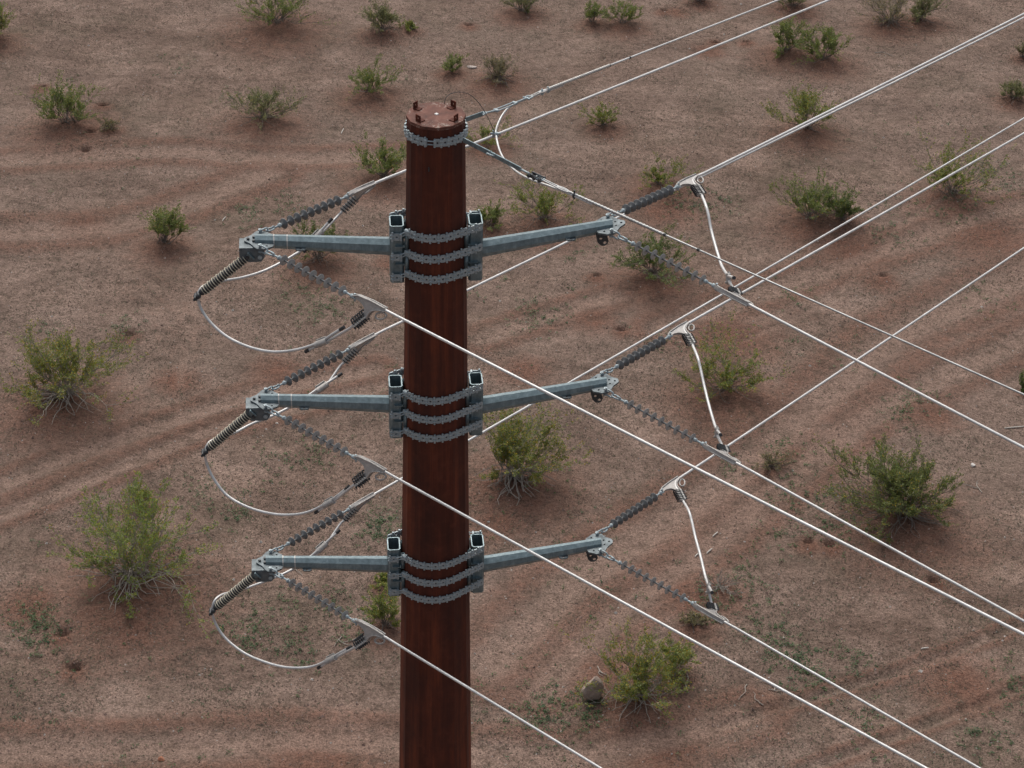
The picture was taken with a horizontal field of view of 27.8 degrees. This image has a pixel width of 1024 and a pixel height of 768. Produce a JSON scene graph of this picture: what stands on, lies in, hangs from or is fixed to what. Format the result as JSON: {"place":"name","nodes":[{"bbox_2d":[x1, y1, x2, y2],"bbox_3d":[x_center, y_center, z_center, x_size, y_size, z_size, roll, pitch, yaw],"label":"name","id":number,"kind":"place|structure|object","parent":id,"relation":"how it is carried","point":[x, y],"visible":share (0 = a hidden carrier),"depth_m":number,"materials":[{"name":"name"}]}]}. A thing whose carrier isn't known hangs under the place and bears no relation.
{"place":"outdoors","nodes":[
{"label":"outdoors","id":0,"kind":"place"},
{"bbox_2d":[0,0,1023,767],"bbox_3d":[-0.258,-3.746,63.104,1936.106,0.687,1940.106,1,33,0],"label":"ground","id":1,"kind":"structure","parent":0,"point":[112,220],"depth_m":57.69,"materials":[{"name":"soil"}]},
{"bbox_2d":[13,69,104,123],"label":"desert shrub","id":2,"kind":"object","parent":1,"relation":"on","point":[59,98],"visible":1,"depth_m":69.53,"materials":[{"name":"green plant"}]},
{"bbox_2d":[0,318,148,425],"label":"desert shrub","id":3,"kind":"object","parent":1,"relation":"on","point":[64,364],"visible":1,"depth_m":55.30,"materials":[{"name":"green plant"}]},
{"bbox_2d":[46,470,222,637],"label":"desert shrub","id":4,"kind":"object","parent":1,"relation":"on","point":[121,541],"visible":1,"depth_m":49.15,"materials":[{"name":"green plant"}]},
{"bbox_2d":[137,199,195,243],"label":"desert shrub","id":5,"kind":"object","parent":1,"relation":"on","point":[161,227],"visible":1,"depth_m":62.91,"materials":[{"name":"green plant"}]},
{"bbox_2d":[219,85,306,133],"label":"desert shrub","id":6,"kind":"object","parent":1,"relation":"on","point":[256,100],"visible":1,"depth_m":70.08,"materials":[{"name":"green plant"}]},
{"bbox_2d":[234,0,339,25],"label":"desert shrub","id":7,"kind":"object","parent":1,"relation":"on","point":[284,7],"visible":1,"depth_m":76.54,"materials":[{"name":"green plant"}]},
{"bbox_2d":[290,211,351,263],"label":"desert shrub","id":8,"kind":"object","parent":1,"relation":"on","point":[328,231],"visible":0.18,"depth_m":62.12,"materials":[{"name":"green plant"}]},
{"bbox_2d":[345,53,404,100],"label":"desert shrub","id":9,"kind":"object","parent":1,"relation":"on","point":[367,77],"visible":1,"depth_m":72.28,"materials":[{"name":"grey plant"}]},
{"bbox_2d":[349,130,405,176],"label":"desert shrub","id":10,"kind":"object","parent":1,"relation":"on","point":[392,161],"visible":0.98,"depth_m":66.74,"materials":[{"name":"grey plant"}]},
{"bbox_2d":[358,585,400,630],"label":"desert shrub","id":11,"kind":"object","parent":1,"relation":"on","point":[381,611],"visible":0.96,"depth_m":48.31,"materials":[{"name":"green plant"}]},
{"bbox_2d":[354,0,405,34],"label":"desert shrub","id":12,"kind":"object","parent":1,"relation":"on","point":[382,16],"visible":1,"depth_m":76.53,"materials":[{"name":"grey plant"}]},
{"bbox_2d":[399,99,470,767],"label":"transmission pole","id":13,"kind":"object","parent":1,"relation":"on","point":[435,718],"visible":0.97,"depth_m":23.43,"materials":[{"name":"metal"}]},
{"bbox_2d":[239,215,408,282],"bbox_3d":[-1.999,-1.420,22.081,1.794,0.690,0.400,-2,33,-5],"label":"crossarm","id":14,"kind":"object","parent":13,"relation":"attached to","point":[250,244],"visible":0.96,"depth_m":21.97,"materials":[{"name":"metal"}]},
{"bbox_2d":[193,252,254,300],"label":"post insulator","id":15,"kind":"object","parent":14,"relation":"attached to","point":[222,275],"visible":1,"depth_m":21.96,"materials":[{"name":"ceramic"}]},
{"bbox_2d":[197,212,340,291],"bbox_3d":[-2.665,-1.393,22.761,0.173,0.411,2.154,29,42,35],"label":"jumper wire","id":16,"kind":"object","parent":15,"relation":"attached to","point":[326,226],"visible":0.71,"depth_m":23.06,"materials":[{"name":"metal"}]},
{"bbox_2d":[197,299,352,352],"bbox_3d":[-2.519,-0.606,21.668,2.027,0.634,0.182,17,36,23],"label":"jumper wire","id":17,"kind":"object","parent":15,"relation":"attached to","point":[321,341],"visible":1,"depth_m":21.58,"materials":[{"name":"metal"}]},
{"bbox_2d":[260,192,348,232],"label":"strain insulator","id":18,"kind":"object","parent":14,"relation":"attached to","point":[311,211],"visible":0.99,"depth_m":22.60,"materials":[{"name":"ceramic"}]},
{"bbox_2d":[340,180,376,213],"bbox_3d":[-1.745,-2.096,23.315,0.079,0.371,0.482,46,43,13],"label":"dead end clamp","id":19,"kind":"object","parent":18,"relation":"attached to","point":[358,192],"visible":1,"depth_m":23.25,"materials":[{"name":"metal"}]},
{"bbox_2d":[340,0,830,213],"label":"conductor","id":20,"kind":"object","parent":19,"relation":"attached to","point":[603,91],"visible":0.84,"depth_m":26.91,"materials":[{"name":"metal"}]},
{"bbox_2d":[260,243,355,301],"bbox_3d":[-2.120,-1.155,21.433,1.437,0.117,0.118,28,41,32],"label":"strain insulator","id":21,"kind":"object","parent":14,"relation":"attached to","point":[283,260],"visible":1,"depth_m":21.41,"materials":[{"name":"ceramic"}]},
{"bbox_2d":[350,294,387,329],"bbox_3d":[-1.460,-0.684,20.990,0.482,0.371,0.079,28,25,32],"label":"dead end clamp","id":22,"kind":"object","parent":21,"relation":"attached to","point":[368,304],"visible":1,"depth_m":20.97,"materials":[{"name":"metal"}]},
{"bbox_2d":[351,308,1023,635],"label":"conductor","id":23,"kind":"object","parent":22,"relation":"attached to","point":[956,600],"visible":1,"depth_m":18.58,"materials":[{"name":"metal"}]},
{"bbox_2d":[246,375,406,437],"bbox_3d":[-2.072,0.279,23.190,1.794,0.690,0.400,-2,33,-5],"label":"crossarm","id":24,"kind":"object","parent":13,"relation":"attached to","point":[275,400],"visible":0.97,"depth_m":23.08,"materials":[{"name":"metal"}]},
{"bbox_2d":[201,409,256,456],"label":"post insulator","id":25,"kind":"object","parent":24,"relation":"attached to","point":[241,420],"visible":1,"depth_m":23.05,"materials":[{"name":"ceramic"}]},
{"bbox_2d":[204,363,342,448],"bbox_3d":[-2.735,0.283,23.848,2.164,0.333,0.186,-27,43,-36],"label":"jumper wire","id":26,"kind":"object","parent":25,"relation":"attached to","point":[321,386],"visible":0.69,"depth_m":24.24,"materials":[{"name":"metal"}]},
{"bbox_2d":[204,455,353,515],"bbox_3d":[-2.595,1.130,22.805,2.042,0.781,0.192,17,36,22],"label":"jumper wire","id":27,"kind":"object","parent":25,"relation":"attached to","point":[328,502],"visible":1,"depth_m":22.78,"materials":[{"name":"metal"}]},
{"bbox_2d":[265,346,349,391],"bbox_3d":[-2.322,-0.159,23.686,0.118,0.117,1.437,24,35,30],"label":"strain insulator","id":28,"kind":"object","parent":24,"relation":"attached to","point":[338,354],"visible":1,"depth_m":23.71,"materials":[{"name":"ceramic"}]},
{"bbox_2d":[342,332,376,363],"bbox_3d":[-1.815,-0.408,24.419,0.079,0.371,0.482,46,43,13],"label":"dead end clamp","id":29,"kind":"object","parent":28,"relation":"attached to","point":[354,347],"visible":1,"depth_m":24.35,"materials":[{"name":"metal"}]},
{"bbox_2d":[342,17,1023,364],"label":"conductor","id":30,"kind":"object","parent":29,"relation":"attached to","point":[618,217],"visible":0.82,"depth_m":30.89,"materials":[{"name":"metal"}]},
{"bbox_2d":[265,404,356,461],"bbox_3d":[-2.193,0.533,22.535,1.437,0.117,0.118,27,41,33],"label":"strain insulator","id":31,"kind":"object","parent":24,"relation":"attached to","point":[287,420],"visible":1,"depth_m":22.51,"materials":[{"name":"ceramic"}]},
{"bbox_2d":[352,455,386,488],"bbox_3d":[-1.530,0.991,22.081,0.482,0.371,0.079,27,25,33],"label":"dead end clamp","id":32,"kind":"object","parent":31,"relation":"attached to","point":[369,465],"visible":1,"depth_m":22.07,"materials":[{"name":"metal"}]},
{"bbox_2d":[355,470,927,767],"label":"conductor","id":33,"kind":"object","parent":32,"relation":"attached to","point":[673,629],"visible":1,"depth_m":19.85,"materials":[{"name":"metal"}]},
{"bbox_2d":[252,537,404,595],"bbox_3d":[-2.163,2.188,24.435,1.794,0.690,0.400,-2,33,-5],"label":"crossarm","id":34,"kind":"object","parent":13,"relation":"attached to","point":[275,560],"visible":0.95,"depth_m":24.32,"materials":[{"name":"metal"}]},
{"bbox_2d":[208,572,260,615],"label":"post insulator","id":35,"kind":"object","parent":34,"relation":"attached to","point":[235,591],"visible":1,"depth_m":24.30,"materials":[{"name":"ceramic"}]},
{"bbox_2d":[211,521,343,608],"bbox_3d":[-2.840,2.252,25.128,2.164,0.395,0.181,-27,43,-36],"label":"jumper wire","id":36,"kind":"object","parent":35,"relation":"attached to","point":[322,546],"visible":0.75,"depth_m":25.51,"materials":[{"name":"metal"}]},
{"bbox_2d":[212,614,354,669],"bbox_3d":[-2.689,2.996,24.019,2.052,0.704,0.191,17,36,22],"label":"jumper wire","id":37,"kind":"object","parent":35,"relation":"attached to","point":[331,658],"visible":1,"depth_m":23.98,"materials":[{"name":"metal"}]},
{"bbox_2d":[270,506,350,552],"bbox_3d":[-2.415,1.767,24.940,0.118,0.117,1.437,24,33,30],"label":"strain insulator","id":38,"kind":"object","parent":34,"relation":"attached to","point":[316,527],"visible":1,"depth_m":24.96,"materials":[{"name":"ceramic"}]},
{"bbox_2d":[343,492,375,521],"bbox_3d":[-1.912,1.540,25.682,0.079,0.371,0.482,47,42,14],"label":"dead end clamp","id":39,"kind":"object","parent":38,"relation":"attached to","point":[355,506],"visible":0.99,"depth_m":25.62,"materials":[{"name":"metal"}]},
{"bbox_2d":[342,118,1023,521],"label":"conductor","id":40,"kind":"object","parent":39,"relation":"attached to","point":[720,294],"visible":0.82,"depth_m":31.50,"materials":[{"name":"metal"}]},
{"bbox_2d":[270,566,356,625],"bbox_3d":[-2.284,2.436,23.777,1.437,0.117,0.118,26,40,33],"label":"strain insulator","id":41,"kind":"object","parent":34,"relation":"attached to","point":[318,598],"visible":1,"depth_m":23.75,"materials":[{"name":"ceramic"}]},
{"bbox_2d":[352,619,385,650],"bbox_3d":[-1.620,2.886,23.317,0.482,0.371,0.079,26,24,33],"label":"dead end clamp","id":42,"kind":"object","parent":41,"relation":"attached to","point":[370,631],"visible":1,"depth_m":23.30,"materials":[{"name":"metal"}]},
{"bbox_2d":[355,634,601,767],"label":"conductor","id":43,"kind":"object","parent":42,"relation":"attached to","point":[494,703],"visible":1,"depth_m":22.25,"materials":[{"name":"metal"}]},
{"bbox_2d":[387,529,483,570],"bbox_3d":[-0.902,1.912,24.391,1.124,0.214,0.857,16,36,21],"label":"chain band","id":44,"kind":"object","parent":13,"relation":"attached to","point":[446,564],"visible":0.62,"depth_m":24.14,"materials":[{"name":"metal"}]},
{"bbox_2d":[389,208,482,243],"bbox_3d":[-0.810,-1.692,22.032,0.980,0.209,0.718,-2,33,-5],"label":"chain band","id":45,"kind":"object","parent":13,"relation":"attached to","point":[421,237],"visible":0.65,"depth_m":21.82,"materials":[{"name":"metal"}]},
{"bbox_2d":[389,367,482,405],"bbox_3d":[-0.854,0.006,23.143,1.040,0.211,0.777,-2,33,-5],"label":"chain band","id":46,"kind":"object","parent":13,"relation":"attached to","point":[442,399],"visible":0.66,"depth_m":22.91,"materials":[{"name":"metal"}]},
{"bbox_2d":[388,562,483,587],"bbox_3d":[-0.907,2.119,24.526,1.126,0.214,0.868,-2,33,-5],"label":"chain band","id":47,"kind":"object","parent":13,"relation":"attached to","point":[454,578],"visible":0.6,"depth_m":24.25,"materials":[{"name":"metal"}]},
{"bbox_2d":[404,119,467,147],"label":"chain band","id":48,"kind":"object","parent":13,"relation":"attached to","point":[413,138],"visible":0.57,"depth_m":21.19,"materials":[{"name":"metal"}]},
{"bbox_2d":[463,137,545,182],"bbox_3d":[-0.091,-2.270,20.921,1.103,0.119,0.098,27,41,33],"label":"strain link","id":49,"kind":"object","parent":48,"relation":"attached to","point":[538,178],"visible":1,"depth_m":20.91,"materials":[{"name":"metal"}]},
{"bbox_2d":[543,178,1023,395],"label":"shield wire","id":50,"kind":"object","parent":49,"relation":"attached to","point":[561,188],"visible":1,"depth_m":19.23,"materials":[{"name":"metal"}]},
{"bbox_2d":[490,85,592,204],"bbox_3d":[0.245,-2.531,21.666,0.885,0.349,3.163,-1,33,-4],"label":"shield jumper","id":51,"kind":"object","parent":50,"relation":"attached to","point":[496,134],"visible":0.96,"depth_m":21.90,"materials":[{"name":"metal"}]},
{"bbox_2d":[391,263,481,284],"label":"chain band","id":52,"kind":"object","parent":13,"relation":"attached to","point":[410,275],"visible":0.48,"depth_m":22.06,"materials":[{"name":"metal"}]},
{"bbox_2d":[390,402,482,424],"bbox_3d":[-0.859,0.213,23.279,1.040,0.211,0.786,-2,33,-5],"label":"chain band","id":53,"kind":"object","parent":13,"relation":"attached to","point":[441,419],"visible":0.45,"depth_m":23.02,"materials":[{"name":"metal"}]},
{"bbox_2d":[390,420,482,443],"bbox_3d":[-0.864,0.420,23.414,1.040,0.211,0.796,-2,33,-5],"label":"chain band","id":54,"kind":"object","parent":13,"relation":"attached to","point":[420,437],"visible":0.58,"depth_m":23.15,"materials":[{"name":"metal"}]},
{"bbox_2d":[389,579,483,604],"bbox_3d":[-0.912,2.326,24.662,1.126,0.214,0.877,-2,33,-5],"label":"chain band","id":55,"kind":"object","parent":13,"relation":"attached to","point":[439,599],"visible":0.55,"depth_m":24.37,"materials":[{"name":"metal"}]},
{"bbox_2d":[391,243,482,264],"bbox_3d":[-0.816,-1.484,22.168,0.980,0.209,0.719,-2,33,-5],"label":"chain band","id":56,"kind":"object","parent":13,"relation":"attached to","point":[447,257],"visible":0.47,"depth_m":21.93,"materials":[{"name":"metal"}]},
{"bbox_2d":[465,95,533,121],"bbox_3d":[-0.137,-2.971,22.200,0.091,0.182,1.173,24,39,30],"label":"strain link","id":57,"kind":"object","parent":13,"relation":"attached to","point":[476,115],"visible":0.95,"depth_m":22.16,"materials":[{"name":"metal"}]},
{"bbox_2d":[528,0,779,96],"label":"shield wire","id":58,"kind":"object","parent":57,"relation":"attached to","point":[593,71],"visible":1,"depth_m":24.02,"materials":[{"name":"metal"}]},
{"bbox_2d":[467,531,612,592],"bbox_3d":[0.323,2.108,24.653,1.744,0.690,0.400,-2,33,-5],"label":"crossarm","id":59,"kind":"object","parent":13,"relation":"attached to","point":[594,543],"visible":0.88,"depth_m":24.53,"materials":[{"name":"metal"}]},
{"bbox_2d":[597,489,663,533],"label":"strain insulator","id":60,"kind":"object","parent":59,"relation":"attached to","point":[634,510],"visible":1,"depth_m":25.27,"materials":[{"name":"ceramic"}]},
{"bbox_2d":[659,476,687,502],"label":"dead end clamp","id":61,"kind":"object","parent":60,"relation":"attached to","point":[669,485],"visible":1,"depth_m":25.82,"materials":[{"name":"metal"}]},
{"bbox_2d":[675,247,1023,500],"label":"conductor","id":62,"kind":"object","parent":61,"relation":"attached to","point":[838,372],"visible":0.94,"depth_m":29.04,"materials":[{"name":"metal"}]},
{"bbox_2d":[600,548,695,604],"bbox_3d":[1.577,2.262,24.071,1.437,0.117,0.118,27,41,32],"label":"strain insulator","id":63,"kind":"object","parent":59,"relation":"attached to","point":[653,581],"visible":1,"depth_m":24.06,"materials":[{"name":"ceramic"}]},
{"bbox_2d":[692,602,728,623],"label":"dead end clamp","id":64,"kind":"object","parent":63,"relation":"attached to","point":[710,612],"visible":1,"depth_m":23.59,"materials":[{"name":"metal"}]},
{"bbox_2d":[714,609,980,767],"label":"conductor","id":65,"kind":"object","parent":64,"relation":"attached to","point":[855,697],"visible":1,"depth_m":22.53,"materials":[{"name":"metal"}]},
{"bbox_2d":[465,372,618,435],"bbox_3d":[0.328,0.202,23.401,1.744,0.690,0.400,-2,33,-5],"label":"crossarm","id":66,"kind":"object","parent":13,"relation":"attached to","point":[597,384],"visible":0.85,"depth_m":23.28,"materials":[{"name":"metal"}]},
{"bbox_2d":[601,332,672,373],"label":"strain insulator","id":67,"kind":"object","parent":66,"relation":"attached to","point":[649,347],"visible":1,"depth_m":24.01,"materials":[{"name":"ceramic"}]},
{"bbox_2d":[667,321,696,346],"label":"dead end clamp","id":68,"kind":"object","parent":67,"relation":"attached to","point":[678,329],"visible":1,"depth_m":24.56,"materials":[{"name":"metal"}]},
{"bbox_2d":[684,132,1023,343],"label":"conductor","id":69,"kind":"object","parent":68,"relation":"attached to","point":[841,237],"visible":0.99,"depth_m":27.64,"materials":[{"name":"metal"}]},
{"bbox_2d":[605,387,706,445],"bbox_3d":[1.581,0.378,22.834,1.437,0.117,0.118,29,42,31],"label":"strain insulator","id":70,"kind":"object","parent":66,"relation":"attached to","point":[653,416],"visible":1,"depth_m":22.82,"materials":[{"name":"ceramic"}]},
{"bbox_2d":[703,443,740,464],"bbox_3d":[2.338,0.758,22.463,0.482,0.079,0.371,29,17,31],"label":"dead end clamp","id":71,"kind":"object","parent":70,"relation":"attached to","point":[720,452],"visible":1,"depth_m":22.37,"materials":[{"name":"metal"}]},
{"bbox_2d":[724,450,1023,622],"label":"conductor","id":72,"kind":"object","parent":71,"relation":"attached to","point":[884,544],"visible":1,"depth_m":21.28,"materials":[{"name":"metal"}]},
{"bbox_2d":[464,213,624,280],"bbox_3d":[0.342,-1.495,22.287,1.744,0.690,0.400,-2,33,-5],"label":"crossarm","id":73,"kind":"object","parent":13,"relation":"attached to","point":[601,227],"visible":0.93,"depth_m":22.16,"materials":[{"name":"metal"}]},
{"bbox_2d":[607,182,680,216],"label":"strain insulator","id":74,"kind":"object","parent":73,"relation":"attached to","point":[644,201],"visible":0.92,"depth_m":22.91,"materials":[{"name":"ceramic"}]},
{"bbox_2d":[676,173,706,197],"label":"dead end clamp","id":75,"kind":"object","parent":74,"relation":"attached to","point":[694,188],"visible":1,"depth_m":23.46,"materials":[{"name":"metal"}]},
{"bbox_2d":[692,13,1023,195],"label":"conductor","id":76,"kind":"object","parent":75,"relation":"attached to","point":[851,100],"visible":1,"depth_m":26.28,"materials":[{"name":"metal"}]},
{"bbox_2d":[611,228,717,290],"bbox_3d":[1.594,-1.304,21.730,1.437,0.117,0.118,30,43,30],"label":"strain insulator","id":77,"kind":"object","parent":73,"relation":"attached to","point":[669,264],"visible":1,"depth_m":21.71,"materials":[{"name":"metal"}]},
{"bbox_2d":[713,284,753,306],"bbox_3d":[2.348,-0.906,21.372,0.482,0.079,0.371,30,17,30],"label":"dead end clamp","id":78,"kind":"object","parent":77,"relation":"attached to","point":[730,293],"visible":1,"depth_m":21.27,"materials":[{"name":"metal"}]},
{"bbox_2d":[735,292,1023,449],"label":"conductor","id":79,"kind":"object","parent":78,"relation":"attached to","point":[889,377],"visible":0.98,"depth_m":20.30,"materials":[{"name":"metal"}]},
{"bbox_2d":[475,197,505,231],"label":"desert shrub","id":80,"kind":"object","parent":1,"relation":"on","point":[494,214],"visible":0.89,"depth_m":64.27,"materials":[{"name":"green plant"}]},
{"bbox_2d":[466,115,521,151],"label":"desert shrub","id":81,"kind":"object","parent":1,"relation":"on","point":[486,133],"visible":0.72,"depth_m":69.24,"materials":[{"name":"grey plant"}]},
{"bbox_2d":[476,52,519,85],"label":"desert shrub","id":82,"kind":"object","parent":1,"relation":"on","point":[497,72],"visible":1,"depth_m":73.36,"materials":[{"name":"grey plant"}]},
{"bbox_2d":[0,0,1023,767],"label":"dry weeds","id":83,"kind":"object","parent":1,"relation":"on","point":[504,388],"visible":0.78,"depth_m":56.66,"materials":[{"name":"plant"}]},
{"bbox_2d":[0,0,1023,767],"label":"pebbles","id":84,"kind":"object","parent":1,"relation":"on","point":[526,410],"visible":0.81,"depth_m":56.11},
{"bbox_2d":[0,54,1023,767],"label":"green weeds","id":85,"kind":"object","parent":1,"relation":"on","point":[292,642],"visible":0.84,"depth_m":49.46,"materials":[{"name":"green plant"}]},
{"bbox_2d":[474,402,593,505],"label":"desert shrub","id":86,"kind":"object","parent":1,"relation":"on","point":[508,453],"visible":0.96,"depth_m":52.72,"materials":[{"name":"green plant"}]},
{"bbox_2d":[495,168,584,228],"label":"desert shrub","id":87,"kind":"object","parent":1,"relation":"on","point":[543,206],"visible":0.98,"depth_m":64.53,"materials":[{"name":"green plant"}]},
{"bbox_2d":[577,100,620,127],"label":"desert shrub","id":88,"kind":"object","parent":1,"relation":"on","point":[604,115],"visible":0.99,"depth_m":70.43,"materials":[{"name":"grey plant"}]},
{"bbox_2d":[598,0,643,23],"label":"desert shrub","id":89,"kind":"object","parent":1,"relation":"on","point":[629,13],"visible":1,"depth_m":77.64,"materials":[{"name":"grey plant"}]},
{"bbox_2d":[554,618,694,722],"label":"desert shrub","id":90,"kind":"object","parent":1,"relation":"on","point":[639,675],"visible":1,"depth_m":45.99,"materials":[{"name":"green plant"}]},
{"bbox_2d":[606,219,698,290],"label":"desert shrub","id":91,"kind":"object","parent":1,"relation":"on","point":[658,247],"visible":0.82,"depth_m":61.73,"materials":[{"name":"green plant"}]},
{"bbox_2d":[642,631,701,690],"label":"desert shrub","id":92,"kind":"object","parent":1,"relation":"on","point":[669,642],"visible":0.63,"depth_m":46.81,"materials":[{"name":"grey plant"}]},
{"bbox_2d":[672,308,790,403],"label":"desert shrub","id":93,"kind":"object","parent":1,"relation":"on","point":[728,381],"visible":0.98,"depth_m":56.53,"materials":[{"name":"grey plant"}]},
{"bbox_2d":[744,450,794,474],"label":"desert shrub","id":94,"kind":"object","parent":1,"relation":"on","point":[770,462],"visible":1,"depth_m":53.91,"materials":[{"name":"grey plant"}]},
{"bbox_2d":[769,15,818,58],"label":"desert shrub","id":95,"kind":"object","parent":1,"relation":"on","point":[788,34],"visible":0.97,"depth_m":75.77,"materials":[{"name":"green plant"}]},
{"bbox_2d":[759,79,841,134],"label":"desert shrub","id":96,"kind":"object","parent":1,"relation":"on","point":[804,106],"visible":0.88,"depth_m":70.20,"materials":[{"name":"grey plant"}]},
{"bbox_2d":[768,166,861,221],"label":"desert shrub","id":97,"kind":"object","parent":1,"relation":"on","point":[815,194],"visible":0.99,"depth_m":64.95,"materials":[{"name":"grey plant"}]},
{"bbox_2d":[792,22,854,63],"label":"desert shrub","id":98,"kind":"object","parent":1,"relation":"on","point":[831,41],"visible":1,"depth_m":75.32,"materials":[{"name":"green plant"}]},
{"bbox_2d":[801,179,863,224],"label":"desert shrub","id":99,"kind":"object","parent":1,"relation":"on","point":[841,203],"visible":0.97,"depth_m":64.95,"materials":[{"name":"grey plant"}]},
{"bbox_2d":[854,0,914,28],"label":"desert shrub","id":100,"kind":"object","parent":1,"relation":"on","point":[895,12],"visible":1,"depth_m":78.30,"materials":[{"name":"green plant"}]},
{"bbox_2d":[812,431,963,544],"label":"desert shrub","id":101,"kind":"object","parent":1,"relation":"on","point":[898,481],"visible":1,"depth_m":51.80,"materials":[{"name":"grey plant"}]},
{"bbox_2d":[910,0,949,24],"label":"desert shrub","id":102,"kind":"object","parent":1,"relation":"on","point":[928,7],"visible":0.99,"depth_m":78.62,"materials":[{"name":"green plant"}]},
{"bbox_2d":[910,115,1016,204],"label":"desert shrub","id":103,"kind":"object","parent":1,"relation":"on","point":[948,169],"visible":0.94,"depth_m":66.45,"materials":[{"name":"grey plant"}]},
{"bbox_2d":[638,151,704,197],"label":"desert shrub","id":104,"kind":"object","parent":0,"point":[658,176],"visible":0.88,"depth_m":66.80,"materials":[{"name":"green plant"}]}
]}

